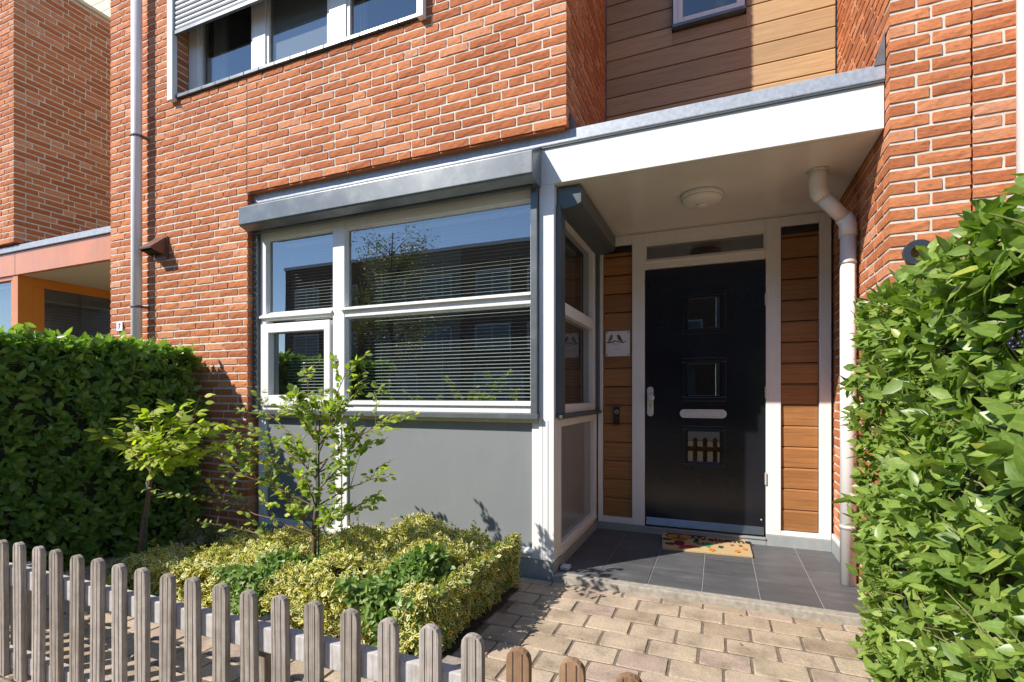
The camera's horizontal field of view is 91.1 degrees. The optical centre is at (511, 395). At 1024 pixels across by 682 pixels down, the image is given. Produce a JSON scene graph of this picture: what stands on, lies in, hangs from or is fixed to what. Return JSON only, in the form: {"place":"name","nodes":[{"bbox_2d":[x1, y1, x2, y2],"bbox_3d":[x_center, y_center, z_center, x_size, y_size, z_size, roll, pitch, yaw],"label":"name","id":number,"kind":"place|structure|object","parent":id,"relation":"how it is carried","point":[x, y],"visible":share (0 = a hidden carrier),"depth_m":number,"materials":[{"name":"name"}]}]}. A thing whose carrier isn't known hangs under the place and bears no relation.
{"place":"outdoors","nodes":[
{"label":"outdoors","id":0,"kind":"place"},
{"bbox_2d":[0,530,907,681],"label":"paving","id":1,"kind":"structure","parent":0,"point":[645,638],"depth_m":2.37,"materials":[{"name":"brick"}]},
{"bbox_2d":[0,539,484,681],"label":"picket fence","id":2,"kind":"object","parent":1,"relation":"on","point":[272,644],"visible":1,"depth_m":1.64,"materials":[{"name":"grey wood"}]},
{"bbox_2d":[127,547,518,655],"bbox_3d":[-1.271,1.141,3.090,2.500,0.030,0.850,0,0,22],"label":"planting bed","id":3,"kind":"object","parent":1,"relation":"on","point":[473,625],"visible":0.05,"depth_m":2.51,"materials":[{"name":"soil"}]},
{"bbox_2d":[107,554,124,576],"bbox_3d":[-2.462,1.072,3.091,0.161,0.179,0.136,0,0,-36],"label":"plant","id":4,"kind":"object","parent":3,"relation":"on","point":[121,558],"visible":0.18,"depth_m":3.11,"materials":[{"name":"green plant"}]},
{"bbox_2d":[145,481,173,551],"bbox_3d":[-2.126,0.840,3.027,0.194,0.640,0.014,0,0,8],"label":"plant stake","id":5,"kind":"object","parent":3,"relation":"on","point":[146,530],"visible":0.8,"depth_m":3.03,"materials":[{"name":"brown wood"}]},
{"bbox_2d":[84,393,237,555],"bbox_3d":[-2.046,0.585,2.962,1.071,1.195,0.485,0,0,22],"label":"young tree","id":6,"kind":"object","parent":3,"relation":"on","point":[153,444],"visible":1,"depth_m":2.89,"materials":[{"name":"green plant"}]},
{"bbox_2d":[178,503,197,548],"bbox_3d":[-2.176,0.943,3.374,0.129,0.435,0.153,0,0,-21],"label":"plant","id":7,"kind":"object","parent":3,"relation":"on","point":[190,539],"visible":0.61,"depth_m":3.38,"materials":[{"name":"green plant"}]},
{"bbox_2d":[137,520,263,561],"bbox_3d":[-2.119,1.011,3.436,0.659,0.301,0.863,0,0,-19],"label":"plant","id":8,"kind":"object","parent":3,"relation":"on","point":[208,534],"visible":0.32,"depth_m":3.44,"materials":[{"name":"green plant"}]},
{"bbox_2d":[141,351,419,556],"bbox_3d":[-1.241,0.474,2.797,1.670,1.413,0.649,0,0,22],"label":"young tree","id":9,"kind":"object","parent":3,"relation":"on","point":[331,412],"visible":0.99,"depth_m":2.71,"materials":[{"name":"green plant"}]},
{"bbox_2d":[106,512,522,656],"bbox_3d":[-1.196,0.959,3.020,2.419,0.479,1.175,0,0,22],"label":"euonymus shrub","id":10,"kind":"object","parent":3,"relation":"on","point":[418,574],"visible":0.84,"depth_m":2.55,"materials":[{"name":"green plant"}]},
{"bbox_2d":[317,430,344,556],"bbox_3d":[-0.987,0.675,2.734,0.146,0.970,0.012,0,0,-4],"label":"trunk","id":11,"kind":"object","parent":3,"relation":"on","point":[317,488],"visible":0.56,"depth_m":2.73,"materials":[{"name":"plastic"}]},
{"bbox_2d":[506,646,641,681],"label":"garden gate","id":12,"kind":"structure","parent":1,"relation":"on","point":[519,664],"depth_m":1.15,"materials":[{"name":"brown wood"}]},
{"bbox_2d":[832,173,1023,681],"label":"hedge","id":13,"kind":"object","parent":1,"relation":"on","point":[938,550],"visible":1,"depth_m":1.50,"materials":[{"name":"green plant"}]},
{"bbox_2d":[553,528,867,627],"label":"porch floor","id":14,"kind":"structure","parent":0,"point":[798,583],"depth_m":3.11,"materials":[{"name":"tile"}]},
{"bbox_2d":[560,563,570,570],"bbox_3d":[0.347,1.109,3.252,0.060,0.021,0.070,0,0,22],"label":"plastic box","id":15,"kind":"object","parent":14,"relation":"on","point":[564,566],"visible":1,"depth_m":3.23,"materials":[{"name":"plastic"}]},
{"bbox_2d":[662,533,752,557],"bbox_3d":[1.454,1.107,3.749,0.641,0.024,0.447,0,0,16],"label":"doormat","id":16,"kind":"object","parent":14,"relation":"on","point":[702,544],"visible":0.98,"depth_m":3.70,"materials":[{"name":"beige fabric"}]},
{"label":"ground","id":17,"kind":"structure","parent":0,"visible":0},
{"bbox_2d":[0,0,110,337],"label":"brick house","id":18,"kind":"structure","parent":17,"relation":"on","point":[55,168],"depth_m":5.68,"materials":[{"name":"red brick"}]},
{"bbox_2d":[0,276,12,326],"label":"bay window","id":19,"kind":"structure","parent":18,"relation":"in","point":[7,279],"depth_m":5.55,"materials":[{"name":"orange paint"}]},
{"bbox_2d":[34,278,110,337],"bbox_3d":[-4.911,-0.548,6.755,0.080,1.536,2.438,0,0,22],"label":"side window","id":20,"kind":"structure","parent":18,"relation":"in","point":[39,284],"depth_m":5.82,"materials":[{"name":"orange paint"}]},
{"bbox_2d":[0,322,211,570],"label":"hedge","id":21,"kind":"object","parent":17,"relation":"on","point":[68,489],"visible":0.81,"depth_m":3.41,"materials":[{"name":"green plant"}]},
{"bbox_2d":[110,0,884,580],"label":"brick house","id":22,"kind":"structure","parent":17,"relation":"on","point":[476,228],"depth_m":3.83,"materials":[{"name":"brick"}]},
{"bbox_2d":[116,322,122,330],"bbox_3d":[-3.656,-0.644,4.682,0.087,0.084,0.010,0,0,22],"label":"number plate","id":23,"kind":"object","parent":22,"relation":"attached to","point":[119,326],"visible":0.94,"depth_m":4.68,"materials":[{"name":"white plastic"}]},
{"bbox_2d":[130,0,149,340],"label":"downpipe","id":24,"kind":"object","parent":22,"relation":"attached to","point":[137,138],"visible":0.62,"depth_m":4.45,"materials":[{"name":"grey metal"}]},
{"bbox_2d":[139,236,167,260],"bbox_3d":[-3.141,-1.305,4.399,0.175,0.200,0.149,0,0,22],"label":"vent cowl","id":25,"kind":"object","parent":22,"relation":"attached to","point":[156,249],"visible":1,"depth_m":4.40,"materials":[{"name":"brown plastic"}]},
{"bbox_2d":[175,0,418,99],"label":"upper window","id":26,"kind":"structure","parent":22,"relation":"in","point":[302,29],"depth_m":4.10,"materials":[{"name":"white paint"}]},
{"bbox_2d":[259,189,530,412],"bbox_3d":[-0.957,-0.608,3.696,2.376,1.447,0.101,0,0,22],"label":"bay window","id":27,"kind":"structure","parent":22,"relation":"in","point":[337,331],"depth_m":3.79,"materials":[{"name":"white paint"}]},
{"bbox_2d":[556,185,614,418],"bbox_3d":[0.530,-0.593,3.711,0.250,1.477,1.168,0,0,22],"label":"side window","id":28,"kind":"structure","parent":22,"relation":"in","point":[578,219],"depth_m":3.68,"materials":[{"name":"white paint"}]},
{"bbox_2d":[613,407,618,424],"bbox_3d":[0.874,0.168,4.205,0.048,0.152,0.026,0,0,22],"label":"doorbell","id":29,"kind":"object","parent":22,"relation":"attached to","point":[615,415],"visible":1,"depth_m":4.20,"materials":[{"name":"black plastic"}]},
{"bbox_2d":[606,330,629,356],"bbox_3d":[0.886,-0.436,4.210,0.202,0.212,0.007,0,0,22],"label":"name plate","id":30,"kind":"object","parent":22,"relation":"attached to","point":[617,343],"visible":1,"depth_m":4.21,"materials":[{"name":"white ceramic"}]},
{"bbox_2d":[680,187,722,208],"bbox_3d":[1.256,-1.292,3.333,0.268,0.082,0.268,0,0,22],"label":"porch lamp","id":31,"kind":"object","parent":22,"relation":"attached to","point":[700,197],"visible":1,"depth_m":3.26,"materials":[{"name":"white plastic"}]},
{"bbox_2d":[645,260,766,536],"bbox_3d":[1.504,0.019,3.951,0.890,2.094,0.132,0,0,22],"label":"front door","id":32,"kind":"structure","parent":22,"relation":"in","point":[726,496],"depth_m":3.95,"materials":[{"name":"black paint"}]},
{"bbox_2d":[672,0,745,32],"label":"small window","id":33,"kind":"structure","parent":22,"relation":"in","point":[722,10],"depth_m":3.83,"materials":[{"name":"white paint"}]},
{"bbox_2d":[806,166,857,585],"bbox_3d":[1.913,-0.117,2.978,0.321,2.471,0.118,0,0,-2],"label":"downpipe","id":34,"kind":"object","parent":22,"relation":"attached to","point":[831,205],"visible":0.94,"depth_m":2.95,"materials":[{"name":"white plastic"}]},
{"bbox_2d":[831,0,1015,593],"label":"brick house","id":35,"kind":"structure","parent":17,"relation":"on","point":[941,153],"depth_m":2.39,"materials":[{"name":"brick"}]},
{"bbox_2d":[902,239,930,264],"bbox_3d":[1.923,-0.647,2.377,0.126,0.180,0.019,0,0,22],"label":"house number","id":36,"kind":"object","parent":35,"relation":"attached to","point":[908,257],"visible":0.36,"depth_m":2.38,"materials":[{"name":"grey metal"}]},
{"bbox_2d":[1016,0,1023,210],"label":"downpipe","id":37,"kind":"object","parent":35,"relation":"attached to","point":[1019,86],"depth_m":2.18,"materials":[{"name":"white plastic"}]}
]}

